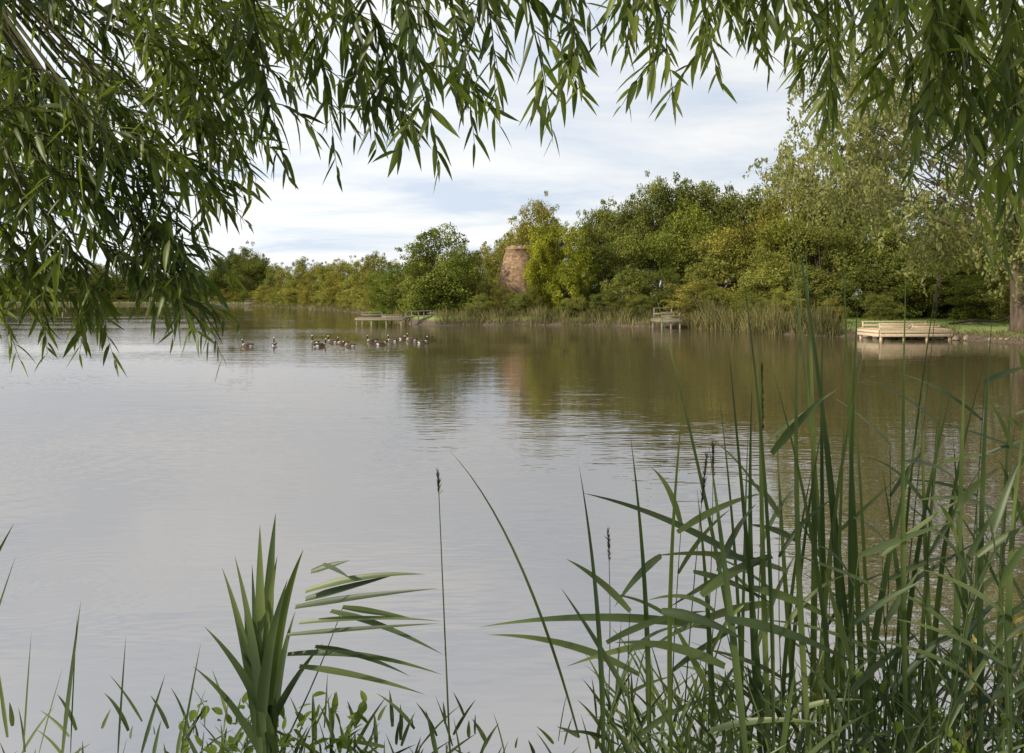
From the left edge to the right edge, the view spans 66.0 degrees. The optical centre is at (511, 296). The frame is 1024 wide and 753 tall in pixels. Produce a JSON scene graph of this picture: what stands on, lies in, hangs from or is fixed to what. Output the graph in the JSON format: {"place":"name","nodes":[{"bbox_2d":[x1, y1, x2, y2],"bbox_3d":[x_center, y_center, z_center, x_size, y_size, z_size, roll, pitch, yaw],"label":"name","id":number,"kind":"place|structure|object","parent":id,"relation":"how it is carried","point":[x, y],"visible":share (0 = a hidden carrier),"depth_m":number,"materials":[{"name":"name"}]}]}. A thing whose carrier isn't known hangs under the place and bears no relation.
{"place":"outdoors","nodes":[
{"label":"outdoors","id":0,"kind":"place"},
{"bbox_2d":[0,304,1023,752],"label":"pond water","id":1,"kind":"structure","parent":0,"point":[150,492],"depth_m":9.83,"materials":[{"name":"liquid"}]},
{"bbox_2d":[355,312,407,325],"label":"fishing platform","id":2,"kind":"structure","parent":1,"relation":"in","point":[382,317],"depth_m":66.59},
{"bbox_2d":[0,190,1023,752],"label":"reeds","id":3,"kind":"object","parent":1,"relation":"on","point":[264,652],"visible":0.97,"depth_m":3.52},
{"bbox_2d":[6,291,1023,341],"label":"reed bed","id":4,"kind":"object","parent":1,"relation":"in","point":[717,318],"visible":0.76,"depth_m":60.78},
{"bbox_2d":[651,308,681,328],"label":"fishing platform","id":5,"kind":"structure","parent":1,"relation":"in","point":[669,320],"depth_m":60.12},
{"bbox_2d":[857,321,952,340],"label":"fishing platform","id":6,"kind":"structure","parent":1,"relation":"in","point":[883,328],"depth_m":44.46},
{"bbox_2d":[0,0,1023,295],"label":"sky","id":7,"kind":"structure","parent":0,"point":[717,138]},
{"bbox_2d":[5,296,1023,343],"bbox_3d":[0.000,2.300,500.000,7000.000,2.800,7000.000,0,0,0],"label":"ground","id":8,"kind":"structure","parent":0,"point":[427,320],"depth_m":61.91,"materials":[{"name":"green plant"}]},
{"bbox_2d":[82,260,111,297],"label":"shrub","id":9,"kind":"object","parent":8,"relation":"on","point":[96,264],"visible":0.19,"depth_m":248.31,"materials":[{"name":"green plant"}]},
{"bbox_2d":[90,265,121,301],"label":"shrub","id":10,"kind":"object","parent":8,"relation":"on","point":[98,274],"visible":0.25,"depth_m":244.75,"materials":[{"name":"green plant"}]},
{"bbox_2d":[202,255,236,301],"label":"shrub","id":11,"kind":"object","parent":8,"relation":"on","point":[214,270],"visible":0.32,"depth_m":236.23,"materials":[{"name":"green plant"}]},
{"bbox_2d":[219,253,246,300],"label":"shrub","id":12,"kind":"object","parent":8,"relation":"on","point":[234,260],"visible":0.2,"depth_m":236.56,"materials":[{"name":"green plant"}]},
{"bbox_2d":[226,240,260,263],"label":"shrub","id":13,"kind":"object","parent":8,"relation":"on","point":[244,250],"visible":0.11,"depth_m":248.43,"materials":[{"name":"green plant"}]},
{"bbox_2d":[233,290,255,301],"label":"shrub","id":14,"kind":"object","parent":8,"relation":"on","point":[242,295],"visible":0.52,"depth_m":226.16,"materials":[{"name":"green plant"}]},
{"bbox_2d":[227,255,268,301],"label":"shrub","id":15,"kind":"object","parent":8,"relation":"on","point":[244,269],"visible":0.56,"depth_m":228.81,"materials":[{"name":"green plant"}]},
{"bbox_2d":[246,255,273,300],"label":"shrub","id":16,"kind":"object","parent":8,"relation":"on","point":[257,277],"visible":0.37,"depth_m":230.16,"materials":[{"name":"green plant"}]},
{"bbox_2d":[259,263,286,287],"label":"shrub","id":17,"kind":"object","parent":8,"relation":"on","point":[271,273],"visible":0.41,"depth_m":226.47,"materials":[{"name":"green plant"}]},
{"bbox_2d":[274,262,298,288],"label":"shrub","id":18,"kind":"object","parent":8,"relation":"on","point":[279,285],"visible":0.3,"depth_m":204.55,"materials":[{"name":"green plant"}]},
{"bbox_2d":[277,280,305,303],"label":"shrub","id":19,"kind":"object","parent":8,"relation":"on","point":[291,285],"visible":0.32,"depth_m":174.06,"materials":[{"name":"green plant"}]},
{"bbox_2d":[282,288,301,304],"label":"shrub","id":20,"kind":"object","parent":8,"relation":"on","point":[289,293],"visible":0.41,"depth_m":170.16,"materials":[{"name":"green plant"}]},
{"bbox_2d":[285,256,311,288],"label":"shrub","id":21,"kind":"object","parent":8,"relation":"on","point":[301,262],"visible":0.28,"depth_m":189.16,"materials":[{"name":"green plant"}]},
{"bbox_2d":[296,282,319,304],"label":"shrub","id":22,"kind":"object","parent":8,"relation":"on","point":[309,289],"visible":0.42,"depth_m":159.08,"materials":[{"name":"green plant"}]},
{"bbox_2d":[296,260,326,293],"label":"shrub","id":23,"kind":"object","parent":8,"relation":"on","point":[308,280],"visible":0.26,"depth_m":170.97,"materials":[{"name":"green plant"}]},
{"bbox_2d":[309,259,344,301],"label":"shrub","id":24,"kind":"object","parent":8,"relation":"on","point":[319,273],"visible":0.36,"depth_m":158.96,"materials":[{"name":"green plant"}]},
{"bbox_2d":[318,284,339,305],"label":"shrub","id":25,"kind":"object","parent":8,"relation":"on","point":[332,298],"visible":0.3,"depth_m":144.28,"materials":[{"name":"green plant"}]},
{"bbox_2d":[320,258,353,304],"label":"shrub","id":26,"kind":"object","parent":8,"relation":"on","point":[335,275],"visible":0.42,"depth_m":144.73,"materials":[{"name":"green plant"}]},
{"bbox_2d":[339,288,353,306],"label":"shrub","id":27,"kind":"object","parent":8,"relation":"on","point":[344,299],"visible":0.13,"depth_m":129.48,"materials":[{"name":"green plant"}]},
{"bbox_2d":[340,255,367,306],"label":"shrub","id":28,"kind":"object","parent":8,"relation":"on","point":[351,275],"visible":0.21,"depth_m":133.19,"materials":[{"name":"green plant"}]},
{"bbox_2d":[352,277,373,305],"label":"shrub","id":29,"kind":"object","parent":8,"relation":"on","point":[356,291],"visible":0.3,"depth_m":120.90,"materials":[{"name":"green plant"}]},
{"bbox_2d":[351,251,387,307],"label":"shrub","id":30,"kind":"object","parent":8,"relation":"on","point":[366,259],"visible":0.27,"depth_m":123.36,"materials":[{"name":"green plant"}]},
{"bbox_2d":[355,280,384,308],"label":"shrub","id":31,"kind":"object","parent":8,"relation":"on","point":[362,307],"visible":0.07,"depth_m":113.90,"materials":[{"name":"green plant"}]},
{"bbox_2d":[360,290,386,313],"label":"shrub","id":32,"kind":"object","parent":8,"relation":"on","point":[363,302],"visible":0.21,"depth_m":103.02,"materials":[{"name":"green plant"}]},
{"bbox_2d":[369,253,399,285],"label":"shrub","id":33,"kind":"object","parent":8,"relation":"on","point":[381,261],"visible":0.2,"depth_m":121.21,"materials":[{"name":"green plant"}]},
{"bbox_2d":[366,262,407,316],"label":"shrub","id":34,"kind":"object","parent":8,"relation":"on","point":[381,296],"visible":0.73,"depth_m":95.12,"materials":[{"name":"green plant"}]},
{"bbox_2d":[397,286,419,308],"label":"shrub","id":35,"kind":"object","parent":8,"relation":"on","point":[404,295],"visible":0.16,"depth_m":87.39,"materials":[{"name":"green plant"}]},
{"bbox_2d":[404,310,435,323],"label":"gangway","id":36,"kind":"object","parent":8,"relation":"on","point":[423,311],"visible":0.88,"depth_m":69.33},
{"bbox_2d":[391,273,449,309],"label":"shrub","id":37,"kind":"object","parent":8,"relation":"on","point":[398,286],"visible":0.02,"depth_m":94.00,"materials":[{"name":"green plant"}]},
{"bbox_2d":[403,252,448,314],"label":"shrub","id":38,"kind":"object","parent":8,"relation":"on","point":[429,267],"visible":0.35,"depth_m":77.16,"materials":[{"name":"green plant"}]},
{"bbox_2d":[394,222,481,315],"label":"shrub","id":39,"kind":"object","parent":8,"relation":"on","point":[459,268],"visible":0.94,"depth_m":75.44,"materials":[{"name":"green plant"}]},
{"bbox_2d":[440,242,473,305],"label":"shrub","id":40,"kind":"object","parent":8,"relation":"on","point":[459,249],"visible":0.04,"depth_m":109.40,"materials":[{"name":"green plant"}]},
{"bbox_2d":[444,248,483,313],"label":"shrub","id":41,"kind":"object","parent":8,"relation":"on","point":[479,277],"visible":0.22,"depth_m":79.37,"materials":[{"name":"green plant"}]},
{"bbox_2d":[461,246,499,303],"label":"shrub","id":42,"kind":"object","parent":8,"relation":"on","point":[487,260],"visible":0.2,"depth_m":106.91,"materials":[{"name":"green plant"}]},
{"bbox_2d":[466,293,496,315],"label":"shrub","id":43,"kind":"object","parent":8,"relation":"on","point":[481,297],"visible":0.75,"depth_m":70.65,"materials":[{"name":"green plant"}]},
{"bbox_2d":[472,266,501,311],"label":"shrub","id":44,"kind":"object","parent":8,"relation":"on","point":[483,285],"visible":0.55,"depth_m":75.61,"materials":[{"name":"green plant"}]},
{"bbox_2d":[480,231,508,280],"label":"shrub","id":45,"kind":"object","parent":8,"relation":"on","point":[485,245],"visible":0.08,"depth_m":111.01,"materials":[{"name":"green plant"}]},
{"bbox_2d":[487,263,501,296],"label":"shrub","id":46,"kind":"object","parent":8,"relation":"on","point":[498,272],"visible":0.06,"depth_m":91.39,"materials":[{"name":"green plant"}]},
{"bbox_2d":[489,283,516,314],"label":"shrub","id":47,"kind":"object","parent":8,"relation":"on","point":[496,299],"visible":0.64,"depth_m":72.63,"materials":[{"name":"green plant"}]},
{"bbox_2d":[0,0,1023,380],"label":"willow tree","id":48,"kind":"object","parent":8,"relation":"on","point":[34,126],"visible":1,"depth_m":2.35,"materials":[{"name":"green plant"}]},
{"bbox_2d":[498,245,533,313],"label":"brick kiln","id":49,"kind":"object","parent":8,"relation":"on","point":[516,258],"visible":0.48,"depth_m":78.41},
{"bbox_2d":[499,220,533,263],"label":"broadleaf tree","id":50,"kind":"object","parent":8,"relation":"on","point":[505,240],"visible":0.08,"depth_m":104.04,"materials":[{"name":"green plant"}]},
{"bbox_2d":[505,291,532,314],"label":"shrub","id":51,"kind":"object","parent":8,"relation":"on","point":[518,299],"visible":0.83,"depth_m":71.61,"materials":[{"name":"green plant"}]},
{"bbox_2d":[493,190,560,264],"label":"broadleaf tree","id":52,"kind":"object","parent":8,"relation":"on","point":[522,233],"visible":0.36,"depth_m":96.87,"materials":[{"name":"green plant"}]},
{"bbox_2d":[521,286,542,310],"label":"shrub","id":53,"kind":"object","parent":8,"relation":"on","point":[531,294],"visible":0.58,"depth_m":72.06,"materials":[{"name":"green plant"}]},
{"bbox_2d":[522,235,560,312],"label":"shrub","id":54,"kind":"object","parent":8,"relation":"on","point":[531,267],"visible":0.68,"depth_m":73.92,"materials":[{"name":"green plant"}]},
{"bbox_2d":[536,233,564,311],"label":"shrub","id":55,"kind":"object","parent":8,"relation":"on","point":[556,253],"visible":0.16,"depth_m":76.44,"materials":[{"name":"green plant"}]},
{"bbox_2d":[533,217,575,265],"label":"broadleaf tree","id":56,"kind":"object","parent":8,"relation":"on","point":[561,243],"visible":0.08,"depth_m":97.38,"materials":[{"name":"green plant"}]},
{"bbox_2d":[523,211,594,312],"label":"shrub","id":57,"kind":"object","parent":8,"relation":"on","point":[567,239],"visible":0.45,"depth_m":74.98,"materials":[{"name":"green plant"}]},
{"bbox_2d":[543,259,592,313],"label":"shrub","id":58,"kind":"object","parent":8,"relation":"on","point":[561,277],"visible":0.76,"depth_m":72.77,"materials":[{"name":"green plant"}]},
{"bbox_2d":[557,295,591,316],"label":"shrub","id":59,"kind":"object","parent":8,"relation":"on","point":[575,303],"visible":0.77,"depth_m":69.98,"materials":[{"name":"green plant"}]},
{"bbox_2d":[568,244,601,313],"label":"shrub","id":60,"kind":"object","parent":8,"relation":"on","point":[591,272],"visible":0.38,"depth_m":75.46,"materials":[{"name":"green plant"}]},
{"bbox_2d":[564,209,613,290],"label":"shrub","id":61,"kind":"object","parent":8,"relation":"on","point":[597,237],"visible":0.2,"depth_m":85.65,"materials":[{"name":"green plant"}]},
{"bbox_2d":[178,658,1023,752],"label":"bank weeds","id":62,"kind":"object","parent":8,"relation":"on","point":[341,741],"visible":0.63,"depth_m":3.75,"materials":[{"name":"green plant"}]},
{"bbox_2d":[570,196,638,279],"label":"broadleaf tree","id":63,"kind":"object","parent":8,"relation":"on","point":[602,214],"visible":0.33,"depth_m":93.37,"materials":[{"name":"green plant"}]},
{"bbox_2d":[582,241,628,309],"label":"shrub","id":64,"kind":"object","parent":8,"relation":"on","point":[597,259],"visible":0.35,"depth_m":76.51,"materials":[{"name":"green plant"}]},
{"bbox_2d":[589,290,625,315],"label":"shrub","id":65,"kind":"object","parent":8,"relation":"on","point":[606,300],"visible":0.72,"depth_m":68.97,"materials":[{"name":"green plant"}]},
{"bbox_2d":[595,220,660,308],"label":"shrub","id":66,"kind":"object","parent":8,"relation":"on","point":[624,254],"visible":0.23,"depth_m":78.79,"materials":[{"name":"green plant"}]},
{"bbox_2d":[600,266,659,313],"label":"shrub","id":67,"kind":"object","parent":8,"relation":"on","point":[636,277],"visible":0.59,"depth_m":71.40,"materials":[{"name":"green plant"}]},
{"bbox_2d":[603,188,659,268],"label":"broadleaf tree","id":68,"kind":"object","parent":8,"relation":"on","point":[631,212],"visible":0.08,"depth_m":95.17,"materials":[{"name":"green plant"}]},
{"bbox_2d":[622,294,653,315],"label":"shrub","id":69,"kind":"object","parent":8,"relation":"on","point":[638,299],"visible":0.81,"depth_m":67.52,"materials":[{"name":"green plant"}]},
{"bbox_2d":[617,223,697,311],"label":"shrub","id":70,"kind":"object","parent":8,"relation":"on","point":[659,251],"visible":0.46,"depth_m":77.31,"materials":[{"name":"green plant"}]},
{"bbox_2d":[637,263,681,314],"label":"shrub","id":71,"kind":"object","parent":8,"relation":"on","point":[673,278],"visible":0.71,"depth_m":70.10,"materials":[{"name":"green plant"}]},
{"bbox_2d":[628,170,694,288],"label":"broadleaf tree","id":72,"kind":"object","parent":8,"relation":"on","point":[641,224],"visible":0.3,"depth_m":91.55,"materials":[{"name":"green plant"}]},
{"bbox_2d":[636,172,720,260],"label":"broadleaf tree","id":73,"kind":"object","parent":8,"relation":"on","point":[678,195],"visible":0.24,"depth_m":90.27,"materials":[{"name":"green plant"}]},
{"bbox_2d":[659,197,728,309],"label":"shrub","id":74,"kind":"object","parent":8,"relation":"on","point":[699,231],"visible":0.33,"depth_m":78.77,"materials":[{"name":"green plant"}]},
{"bbox_2d":[660,276,732,316],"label":"shrub","id":75,"kind":"object","parent":8,"relation":"on","point":[693,287],"visible":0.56,"depth_m":63.45,"materials":[{"name":"green plant"}]},
{"bbox_2d":[675,180,739,265],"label":"broadleaf tree","id":76,"kind":"object","parent":8,"relation":"on","point":[700,194],"visible":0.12,"depth_m":92.00,"materials":[{"name":"green plant"}]},
{"bbox_2d":[682,235,749,312],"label":"shrub","id":77,"kind":"object","parent":8,"relation":"on","point":[716,261],"visible":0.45,"depth_m":72.52,"materials":[{"name":"green plant"}]},
{"bbox_2d":[697,286,745,314],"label":"shrub","id":78,"kind":"object","parent":8,"relation":"on","point":[722,296],"visible":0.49,"depth_m":61.44,"materials":[{"name":"green plant"}]},
{"bbox_2d":[703,181,760,267],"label":"broadleaf tree","id":79,"kind":"object","parent":8,"relation":"on","point":[726,207],"visible":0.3,"depth_m":86.52,"materials":[{"name":"green plant"}]},
{"bbox_2d":[690,215,785,305],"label":"shrub","id":80,"kind":"object","parent":8,"relation":"on","point":[744,238],"visible":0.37,"depth_m":72.63,"materials":[{"name":"green plant"}]},
{"bbox_2d":[729,288,766,326],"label":"shrub","id":81,"kind":"object","parent":8,"relation":"on","point":[754,296],"visible":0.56,"depth_m":56.82,"materials":[{"name":"green plant"}]},
{"bbox_2d":[723,173,789,259],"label":"broadleaf tree","id":82,"kind":"object","parent":8,"relation":"on","point":[752,215],"visible":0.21,"depth_m":84.64,"materials":[{"name":"green plant"}]},
{"bbox_2d":[733,246,799,315],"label":"shrub","id":83,"kind":"object","parent":8,"relation":"on","point":[766,277],"visible":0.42,"depth_m":65.90,"materials":[{"name":"green plant"}]},
{"bbox_2d":[736,211,829,306],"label":"shrub","id":84,"kind":"object","parent":8,"relation":"on","point":[774,235],"visible":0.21,"depth_m":70.46,"materials":[{"name":"green plant"}]},
{"bbox_2d":[764,286,805,318],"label":"shrub","id":85,"kind":"object","parent":8,"relation":"on","point":[781,295],"visible":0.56,"depth_m":55.64,"materials":[{"name":"green plant"}]},
{"bbox_2d":[754,156,840,261],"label":"broadleaf tree","id":86,"kind":"object","parent":8,"relation":"on","point":[793,197],"visible":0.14,"depth_m":80.26,"materials":[{"name":"green plant"}]},
{"bbox_2d":[763,262,843,318],"bbox_3d":[23.959,-0.413,64.008,6.096,4.860,5.596,0,0,-7],"label":"shrub","id":87,"kind":"object","parent":8,"relation":"on","point":[815,274],"visible":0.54,"depth_m":63.26,"materials":[{"name":"green plant"}]},
{"bbox_2d":[780,210,862,315],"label":"shrub","id":88,"kind":"object","parent":8,"relation":"on","point":[838,254],"visible":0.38,"depth_m":67.43,"materials":[{"name":"green plant"}]},
{"bbox_2d":[783,169,871,264],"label":"broadleaf tree","id":89,"kind":"object","parent":8,"relation":"on","point":[821,212],"visible":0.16,"depth_m":77.87,"materials":[{"name":"green plant"}]},
{"bbox_2d":[810,298,852,321],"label":"shrub","id":90,"kind":"object","parent":8,"relation":"on","point":[836,304],"visible":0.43,"depth_m":51.67,"materials":[{"name":"green plant"}]},
{"bbox_2d":[807,214,900,317],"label":"shrub","id":91,"kind":"object","parent":8,"relation":"on","point":[848,238],"visible":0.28,"depth_m":66.79,"materials":[{"name":"green plant"}]},
{"bbox_2d":[818,174,911,274],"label":"broadleaf tree","id":92,"kind":"object","parent":8,"relation":"on","point":[867,235],"visible":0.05,"depth_m":78.33,"materials":[{"name":"green plant"}]},
{"bbox_2d":[827,266,915,318],"bbox_3d":[27.943,-0.210,61.921,6.061,4.349,6.222,0,0,9],"label":"shrub","id":93,"kind":"object","parent":8,"relation":"on","point":[869,281],"visible":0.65,"depth_m":61.33,"materials":[{"name":"green plant"}]},
{"bbox_2d":[742,4,1023,331],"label":"riverside willow tree","id":94,"kind":"object","parent":8,"relation":"on","point":[878,180],"visible":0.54,"depth_m":45.60,"materials":[{"name":"green plant"}]},
{"bbox_2d":[859,290,906,319],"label":"shrub","id":95,"kind":"object","parent":8,"relation":"on","point":[883,308],"visible":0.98,"depth_m":56.60,"materials":[{"name":"green plant"}]},
{"bbox_2d":[843,208,933,312],"bbox_3d":[31.757,-2.636,66.061,8.286,9.338,7.509,0,0,-36],"label":"shrub","id":96,"kind":"object","parent":8,"relation":"on","point":[882,259],"visible":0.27,"depth_m":64.64,"materials":[{"name":"green plant"}]},
{"bbox_2d":[803,315,1008,332],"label":"grass","id":97,"kind":"structure","parent":8,"relation":"on","point":[1005,323],"depth_m":53.09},
{"bbox_2d":[857,256,958,318],"bbox_3d":[31.866,-0.677,63.094,6.467,5.232,7.085,0,0,-30],"label":"shrub","id":98,"kind":"object","parent":8,"relation":"on","point":[923,304],"visible":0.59,"depth_m":61.27,"materials":[{"name":"green plant"}]},
{"bbox_2d":[881,223,978,316],"bbox_3d":[35.016,-2.097,66.015,8.696,8.091,7.527,0,0,-29],"label":"shrub","id":99,"kind":"object","parent":8,"relation":"on","point":[935,249],"visible":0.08,"depth_m":64.60,"materials":[{"name":"green plant"}]},
{"bbox_2d":[863,332,1008,339],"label":"bank stones","id":100,"kind":"object","parent":8,"relation":"on","point":[955,337],"visible":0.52,"depth_m":45.15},
{"bbox_2d":[910,255,985,317],"bbox_3d":[35.338,-0.719,63.059,7.030,5.256,6.516,0,0,-43],"label":"shrub","id":101,"kind":"object","parent":8,"relation":"on","point":[963,269],"visible":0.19,"depth_m":62.09,"materials":[{"name":"green plant"}]},
{"bbox_2d":[899,195,1008,273],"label":"broadleaf tree","id":102,"kind":"object","parent":8,"relation":"on","point":[946,210],"visible":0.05,"depth_m":82.65,"materials":[{"name":"green plant"}]},
{"bbox_2d":[932,229,1001,314],"bbox_3d":[37.674,-1.986,65.683,8.295,7.918,7.956,0,0,-6],"label":"shrub","id":103,"kind":"object","parent":8,"relation":"on","point":[983,262],"visible":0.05,"depth_m":64.38,"materials":[{"name":"green plant"}]},
{"bbox_2d":[943,271,1005,319],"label":"shrub","id":104,"kind":"object","parent":8,"relation":"on","point":[958,313],"visible":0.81,"depth_m":57.50,"materials":[{"name":"green plant"}]},
{"bbox_2d":[949,317,1009,324],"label":"fallen branch","id":105,"kind":"object","parent":8,"relation":"on","point":[972,320],"visible":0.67,"depth_m":49.15,"materials":[{"name":"wood"}]},
{"bbox_2d":[952,261,1009,319],"bbox_3d":[36.713,-0.385,59.972,5.599,4.679,6.536,0,0,8],"label":"shrub","id":106,"kind":"object","parent":8,"relation":"on","point":[984,275],"visible":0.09,"depth_m":59.90,"materials":[{"name":"green plant"}]},
{"bbox_2d":[979,276,1009,321],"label":"shrub","id":107,"kind":"object","parent":8,"relation":"on","point":[1004,308],"visible":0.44,"depth_m":54.97,"materials":[{"name":"green plant"}]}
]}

